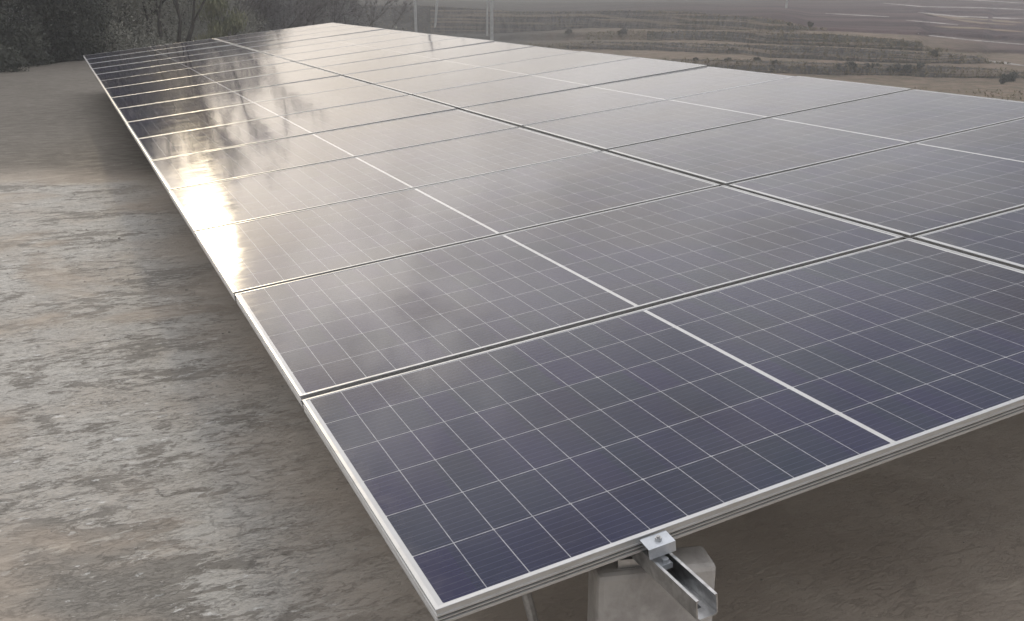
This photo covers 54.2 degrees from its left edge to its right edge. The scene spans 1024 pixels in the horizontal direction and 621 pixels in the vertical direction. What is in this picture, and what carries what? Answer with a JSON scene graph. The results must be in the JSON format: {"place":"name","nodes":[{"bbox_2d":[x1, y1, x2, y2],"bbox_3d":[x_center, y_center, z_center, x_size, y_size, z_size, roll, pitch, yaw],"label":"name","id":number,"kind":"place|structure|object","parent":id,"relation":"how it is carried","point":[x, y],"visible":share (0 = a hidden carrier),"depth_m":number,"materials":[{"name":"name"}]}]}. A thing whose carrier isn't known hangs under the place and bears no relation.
{"place":"outdoors","nodes":[
{"label":"outdoors","id":0,"kind":"place"},
{"bbox_2d":[0,60,1023,620],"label":"ground","id":1,"kind":"structure","parent":0,"point":[86,314],"depth_m":3.47,"materials":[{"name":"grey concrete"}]},
{"bbox_2d":[0,36,29,72],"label":"bush","id":2,"kind":"object","parent":1,"relation":"on","point":[4,66],"visible":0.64,"depth_m":20.79,"materials":[{"name":"green plant"}]},
{"bbox_2d":[0,18,57,67],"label":"bush","id":3,"kind":"object","parent":1,"relation":"on","point":[30,48],"visible":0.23,"depth_m":22.57,"materials":[{"name":"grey plant"}]},
{"bbox_2d":[0,0,65,62],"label":"bushy tree","id":4,"kind":"object","parent":1,"relation":"on","point":[4,22],"visible":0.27,"depth_m":22.88,"materials":[{"name":"green plant"}]},
{"bbox_2d":[0,0,120,62],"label":"bushy tree","id":5,"kind":"object","parent":1,"relation":"on","point":[78,16],"visible":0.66,"depth_m":24.41,"materials":[{"name":"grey plant"}]},
{"bbox_2d":[29,30,97,62],"bbox_3d":[-11.131,-6.197,24.984,1.921,1.689,2.053,-8,19,-23],"label":"bush","id":6,"kind":"object","parent":1,"relation":"on","point":[59,56],"visible":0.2,"depth_m":24.35,"materials":[{"name":"green plant"}]},
{"bbox_2d":[8,0,162,51],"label":"bushy tree","id":7,"kind":"object","parent":1,"relation":"on","point":[129,7],"visible":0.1,"depth_m":27.68,"materials":[{"name":"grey plant"}]},
{"bbox_2d":[94,19,150,52],"bbox_3d":[-10.668,-6.696,26.702,2.225,2.136,2.346,-8,19,-23],"label":"bush","id":8,"kind":"object","parent":1,"relation":"on","point":[121,41],"visible":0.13,"depth_m":26.30,"materials":[{"name":"green plant"}]},
{"bbox_2d":[119,25,175,48],"bbox_3d":[-10.230,-6.891,28.337,2.022,2.356,2.180,13,22,35],"label":"bush","id":9,"kind":"object","parent":1,"relation":"on","point":[148,42],"visible":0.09,"depth_m":28.11,"materials":[{"name":"green plant"}]},
{"bbox_2d":[144,0,165,39],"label":"bare tree","id":10,"kind":"object","parent":1,"relation":"on","point":[163,1],"visible":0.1,"depth_m":30.02,"materials":[{"name":"brown plant"}]},
{"bbox_2d":[141,0,205,45],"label":"bare tree","id":11,"kind":"object","parent":1,"relation":"on","point":[191,28],"visible":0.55,"depth_m":28.98,"materials":[{"name":"brown plant"}]},
{"bbox_2d":[522,546,715,620],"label":"concrete pillar","id":12,"kind":"structure","parent":1,"relation":"on","point":[629,588],"depth_m":1.98,"materials":[{"name":"concrete"}]},
{"bbox_2d":[631,550,717,620],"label":"support rail","id":13,"kind":"object","parent":12,"relation":"on","point":[689,590],"visible":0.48,"depth_m":1.83,"materials":[{"name":"metal"}]},
{"bbox_2d":[83,38,219,60],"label":"solar panel","id":14,"kind":"object","parent":13,"relation":"on","point":[137,50],"visible":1,"depth_m":16.30,"materials":[{"name":"glass"}]},
{"bbox_2d":[86,41,232,64],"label":"solar panel","id":15,"kind":"object","parent":13,"relation":"on","point":[156,52],"visible":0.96,"depth_m":15.35,"materials":[{"name":"glass"}]},
{"bbox_2d":[89,45,242,69],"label":"solar panel","id":16,"kind":"object","parent":13,"relation":"on","point":[154,57],"visible":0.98,"depth_m":14.46,"materials":[{"name":"glass"}]},
{"bbox_2d":[92,48,258,75],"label":"solar panel","id":17,"kind":"object","parent":13,"relation":"on","point":[153,63],"visible":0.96,"depth_m":13.53,"materials":[{"name":"glass"}]},
{"bbox_2d":[100,56,292,90],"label":"solar panel","id":18,"kind":"object","parent":13,"relation":"on","point":[174,74],"visible":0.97,"depth_m":11.70,"materials":[{"name":"glass"}]},
{"bbox_2d":[105,62,313,100],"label":"solar panel","id":19,"kind":"object","parent":13,"relation":"on","point":[196,80],"visible":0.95,"depth_m":10.78,"materials":[{"name":"glass"}]},
{"bbox_2d":[110,68,339,111],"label":"solar panel","id":20,"kind":"object","parent":13,"relation":"on","point":[140,99],"visible":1,"depth_m":9.84,"materials":[{"name":"glass"}]},
{"bbox_2d":[117,76,367,125],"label":"solar panel","id":21,"kind":"object","parent":13,"relation":"on","point":[163,109],"visible":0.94,"depth_m":8.94,"materials":[{"name":"glass"}]},
{"bbox_2d":[126,84,408,143],"bbox_3d":[-1.982,-1.610,8.067,2.090,0.036,1.031,-14,22,-21],"label":"solar panel","id":22,"kind":"object","parent":13,"relation":"on","point":[152,127],"visible":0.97,"depth_m":8.01,"materials":[{"name":"glass"}]},
{"bbox_2d":[137,95,455,165],"bbox_3d":[-1.550,-1.316,7.150,2.090,0.035,1.031,-14,22,-21],"label":"solar panel","id":23,"kind":"object","parent":13,"relation":"on","point":[165,146],"visible":0.98,"depth_m":7.08,"materials":[{"name":"glass"}]},
{"bbox_2d":[150,109,517,194],"bbox_3d":[-1.119,-1.019,6.235,2.090,0.038,1.031,-14,22,-21],"label":"solar panel","id":24,"kind":"object","parent":13,"relation":"on","point":[185,171],"visible":0.95,"depth_m":6.16,"materials":[{"name":"glass"}]},
{"bbox_2d":[169,127,600,237],"bbox_3d":[-0.690,-0.725,5.317,2.090,0.035,1.031,-14,22,-21],"label":"solar panel","id":25,"kind":"object","parent":13,"relation":"on","point":[231,201],"visible":0.97,"depth_m":5.24,"materials":[{"name":"glass"}]},
{"bbox_2d":[195,151,719,300],"bbox_3d":[-0.259,-0.432,4.400,2.090,0.036,1.031,-14,22,-21],"label":"solar panel","id":26,"kind":"object","parent":13,"relation":"on","point":[269,251],"visible":0.95,"depth_m":4.30,"materials":[{"name":"glass"}]},
{"bbox_2d":[235,185,903,407],"bbox_3d":[0.174,-0.139,3.484,2.090,0.038,1.031,-14,22,-21],"label":"solar panel","id":27,"kind":"object","parent":13,"relation":"on","point":[332,331],"visible":0.98,"depth_m":3.36,"materials":[{"name":"glass"}]},
{"bbox_2d":[639,530,675,569],"bbox_3d":[0.278,0.452,1.887,0.058,0.057,0.047,-14,22,-21],"label":"end clamp","id":28,"kind":"object","parent":13,"relation":"attached to","point":[659,545],"visible":0.97,"depth_m":1.88,"materials":[{"name":"metal"}]},
{"bbox_2d":[302,238,1023,620],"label":"solar panel","id":29,"kind":"object","parent":13,"relation":"on","point":[488,478],"visible":1,"depth_m":2.35,"materials":[{"name":"glass"}]},
{"bbox_2d":[3,0,1023,101],"bbox_3d":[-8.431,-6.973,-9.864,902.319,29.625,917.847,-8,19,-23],"label":"hillside","id":30,"kind":"structure","parent":0,"point":[894,24],"depth_m":92.71,"materials":[{"name":"soil"}]},
{"bbox_2d":[109,0,197,43],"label":"bushy tree","id":31,"kind":"object","parent":30,"relation":"on","point":[167,4],"visible":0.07,"depth_m":30.91,"materials":[{"name":"green plant"}]},
{"bbox_2d":[116,0,214,41],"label":"bushy tree","id":32,"kind":"object","parent":30,"relation":"on","point":[187,24],"visible":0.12,"depth_m":38.09,"materials":[{"name":"green plant"}]},
{"bbox_2d":[152,0,269,36],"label":"bushy tree","id":33,"kind":"object","parent":30,"relation":"on","point":[246,31],"visible":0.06,"depth_m":40.56,"materials":[{"name":"green plant"}]},
{"bbox_2d":[161,0,275,43],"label":"bare tree","id":34,"kind":"object","parent":30,"relation":"on","point":[253,8],"visible":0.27,"depth_m":34.56,"materials":[{"name":"brown plant"}]},
{"bbox_2d":[194,0,248,40],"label":"willow shrub","id":35,"kind":"object","parent":30,"relation":"on","point":[214,7],"visible":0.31,"depth_m":33.30,"materials":[{"name":"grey plant"}]},
{"bbox_2d":[206,0,302,38],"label":"bushy tree","id":36,"kind":"object","parent":30,"relation":"on","point":[274,25],"visible":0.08,"depth_m":46.30,"materials":[{"name":"green plant"}]},
{"bbox_2d":[186,0,329,31],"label":"bare tree","id":37,"kind":"object","parent":30,"relation":"on","point":[297,10],"visible":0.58,"depth_m":43.40,"materials":[{"name":"brown plant"}]},
{"bbox_2d":[236,0,348,31],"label":"bare tree","id":38,"kind":"object","parent":30,"relation":"on","point":[313,3],"visible":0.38,"depth_m":46.21,"materials":[{"name":"brown plant"}]},
{"bbox_2d":[273,0,334,27],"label":"bushy tree","id":39,"kind":"object","parent":30,"relation":"on","point":[308,4],"visible":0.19,"depth_m":52.04,"materials":[{"name":"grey plant"}]},
{"bbox_2d":[296,0,366,26],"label":"bare tree","id":40,"kind":"object","parent":30,"relation":"on","point":[309,12],"visible":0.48,"depth_m":49.38,"materials":[{"name":"brown plant"}]},
{"bbox_2d":[304,0,378,26],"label":"bushy tree","id":41,"kind":"object","parent":30,"relation":"on","point":[350,18],"visible":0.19,"depth_m":57.69,"materials":[{"name":"green plant"}]},
{"bbox_2d":[322,0,398,26],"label":"bare tree","id":42,"kind":"object","parent":30,"relation":"on","point":[340,8],"visible":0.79,"depth_m":54.20,"materials":[{"name":"brown plant"}]},
{"bbox_2d":[328,0,412,29],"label":"bare tree","id":43,"kind":"object","parent":30,"relation":"on","point":[392,8],"visible":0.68,"depth_m":58.15,"materials":[{"name":"brown plant"}]},
{"bbox_2d":[413,0,417,31],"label":"utility pole","id":44,"kind":"object","parent":30,"relation":"on","point":[415,16],"depth_m":100.04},
{"bbox_2d":[434,0,437,27],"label":"utility pole","id":45,"kind":"object","parent":30,"relation":"on","point":[436,11],"visible":1,"depth_m":99.93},
{"bbox_2d":[486,0,487,35],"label":"utility pole","id":46,"kind":"object","parent":30,"relation":"on","point":[486,17],"depth_m":93.33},
{"bbox_2d":[490,0,493,40],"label":"utility pole","id":47,"kind":"object","parent":30,"relation":"on","point":[491,23],"depth_m":89.18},
{"bbox_2d":[430,7,809,33],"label":"terrace bank","id":48,"kind":"structure","parent":30,"relation":"on","point":[661,21],"depth_m":98.48,"materials":[{"name":"brown soil"}]},
{"bbox_2d":[616,28,627,34],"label":"shrub","id":49,"kind":"object","parent":30,"relation":"on","point":[623,31],"visible":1,"depth_m":87.79,"materials":[{"name":"green plant"}]},
{"bbox_2d":[566,41,986,63],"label":"terrace bank","id":50,"kind":"structure","parent":30,"relation":"on","point":[761,49],"depth_m":68.34,"materials":[{"name":"brown soil"}]},
{"bbox_2d":[929,49,938,56],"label":"shrub","id":51,"kind":"object","parent":50,"relation":"on","point":[934,52],"visible":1,"depth_m":64.01,"materials":[{"name":"green plant"}]},
{"bbox_2d":[647,30,930,50],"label":"terrace bank","id":52,"kind":"structure","parent":30,"relation":"on","point":[729,37],"depth_m":71.25,"materials":[{"name":"brown soil"}]},
{"bbox_2d":[659,59,1023,78],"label":"terrace bank","id":53,"kind":"structure","parent":30,"relation":"on","point":[930,70],"depth_m":62.95,"materials":[{"name":"brown soil"}]},
{"bbox_2d":[844,61,857,68],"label":"shrub","id":54,"kind":"object","parent":30,"relation":"on","point":[849,63],"visible":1,"depth_m":62.85,"materials":[{"name":"green plant"}]},
{"bbox_2d":[863,63,879,69],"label":"shrub","id":55,"kind":"object","parent":30,"relation":"on","point":[872,65],"visible":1,"depth_m":62.84,"materials":[{"name":"green plant"}]},
{"bbox_2d":[886,63,900,72],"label":"shrub","id":56,"kind":"object","parent":30,"relation":"on","point":[898,65],"visible":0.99,"depth_m":62.53,"materials":[{"name":"green plant"}]},
{"bbox_2d":[903,63,911,70],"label":"shrub","id":57,"kind":"object","parent":30,"relation":"on","point":[907,67],"visible":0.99,"depth_m":62.00,"materials":[{"name":"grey plant"}]},
{"bbox_2d":[917,62,924,68],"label":"shrub","id":58,"kind":"object","parent":30,"relation":"on","point":[919,65],"visible":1,"depth_m":61.61,"materials":[{"name":"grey plant"}]},
{"bbox_2d":[999,73,1007,83],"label":"shrub","id":59,"kind":"object","parent":30,"relation":"on","point":[1003,79],"visible":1,"depth_m":56.80,"materials":[{"name":"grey plant"}]},
{"bbox_2d":[1006,72,1018,81],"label":"shrub","id":60,"kind":"object","parent":30,"relation":"on","point":[1012,76],"visible":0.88,"depth_m":58.18,"materials":[{"name":"green plant"}]},
{"bbox_2d":[359,5,1023,100],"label":"dry grass","id":61,"kind":"structure","parent":0,"point":[879,45],"depth_m":67.94,"materials":[{"name":"brown plant"}]},
{"bbox_2d":[825,0,1023,65],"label":"path","id":62,"kind":"structure","parent":0,"point":[956,24],"depth_m":114.89,"materials":[{"name":"beige soil"}]},
{"bbox_2d":[924,13,1023,31],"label":"field","id":63,"kind":"structure","parent":0,"point":[955,18],"depth_m":107.01,"materials":[{"name":"brown soil"}]},
{"bbox_3d":[-1.289,-2.345,9.959,0.045,0.044,17.178,-14,22,-21],"label":"support rail","id":64,"kind":"object","parent":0,"visible":0},
{"bbox_2d":[214,23,346,41],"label":"solar panel","id":65,"kind":"object","parent":64,"relation":"on","point":[249,35],"visible":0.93,"depth_m":17.04,"materials":[{"name":"glass"}]},
{"bbox_2d":[224,24,363,44],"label":"solar panel","id":66,"kind":"object","parent":64,"relation":"on","point":[282,35],"visible":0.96,"depth_m":16.13,"materials":[{"name":"glass"}]},
{"bbox_2d":[235,26,384,47],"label":"solar panel","id":67,"kind":"object","parent":64,"relation":"on","point":[305,37],"visible":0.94,"depth_m":15.18,"materials":[{"name":"glass"}]},
{"bbox_2d":[248,29,404,51],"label":"solar panel","id":68,"kind":"object","parent":64,"relation":"on","point":[320,40],"visible":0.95,"depth_m":14.29,"materials":[{"name":"glass"}]},
{"bbox_2d":[277,34,458,61],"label":"solar panel","id":69,"kind":"object","parent":64,"relation":"on","point":[295,57],"visible":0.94,"depth_m":12.45,"materials":[{"name":"glass"}]},
{"bbox_2d":[296,37,493,67],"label":"solar panel","id":70,"kind":"object","parent":64,"relation":"on","point":[389,52],"visible":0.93,"depth_m":11.51,"materials":[{"name":"glass"}]},
{"bbox_2d":[343,46,577,84],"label":"solar panel","id":71,"kind":"object","parent":64,"relation":"on","point":[373,77],"visible":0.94,"depth_m":9.69,"materials":[{"name":"glass"}]},
{"bbox_2d":[375,51,635,95],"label":"solar panel","id":72,"kind":"object","parent":64,"relation":"on","point":[433,82],"visible":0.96,"depth_m":8.77,"materials":[{"name":"glass"}]},
{"bbox_2d":[413,57,706,109],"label":"solar panel","id":73,"kind":"object","parent":64,"relation":"on","point":[459,97],"visible":0.92,"depth_m":7.82,"materials":[{"name":"glass"}]},
{"bbox_2d":[461,66,793,127],"bbox_3d":[0.796,-1.504,6.982,2.090,0.035,1.031,-14,22,-21],"label":"solar panel","id":74,"kind":"object","parent":64,"relation":"on","point":[521,112],"visible":0.95,"depth_m":6.92,"materials":[{"name":"glass"}]},
{"bbox_2d":[524,76,909,151],"bbox_3d":[1.228,-1.213,6.063,2.090,0.037,1.031,-14,22,-21],"label":"solar panel","id":75,"kind":"object","parent":64,"relation":"on","point":[607,130],"visible":0.94,"depth_m":5.98,"materials":[{"name":"glass"}]},
{"bbox_2d":[609,89,1023,186],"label":"solar panel","id":76,"kind":"object","parent":64,"relation":"on","point":[728,155],"visible":0.97,"depth_m":5.05,"materials":[{"name":"glass"}]},
{"bbox_2d":[729,118,1023,239],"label":"solar panel","id":77,"kind":"object","parent":64,"relation":"on","point":[912,190],"visible":0.95,"depth_m":4.06,"materials":[{"name":"glass"}]},
{"bbox_2d":[914,207,1023,270],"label":"solar panel","id":78,"kind":"object","parent":64,"relation":"on","point":[998,238],"visible":0.81,"depth_m":3.31,"materials":[{"name":"glass"}]},
{"bbox_3d":[-0.119,-2.641,10.415,0.045,0.044,17.178,-14,22,-21],"label":"support rail","id":79,"kind":"object","parent":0,"visible":0},
{"bbox_2d":[261,31,429,55],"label":"solar panel","id":80,"kind":"object","parent":79,"relation":"on","point":[335,44],"visible":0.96,"depth_m":13.38,"materials":[{"name":"glass"}]},
{"bbox_2d":[317,41,532,75],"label":"solar panel","id":81,"kind":"object","parent":79,"relation":"on","point":[410,59],"visible":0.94,"depth_m":10.60,"materials":[{"name":"glass"}]},
{"label":"support rail","id":82,"kind":"object","parent":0,"visible":0},
{"bbox_2d":[96,52,271,82],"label":"solar panel","id":83,"kind":"object","parent":82,"relation":"on","point":[168,67],"visible":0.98,"depth_m":12.65,"materials":[{"name":"glass"}]}
]}

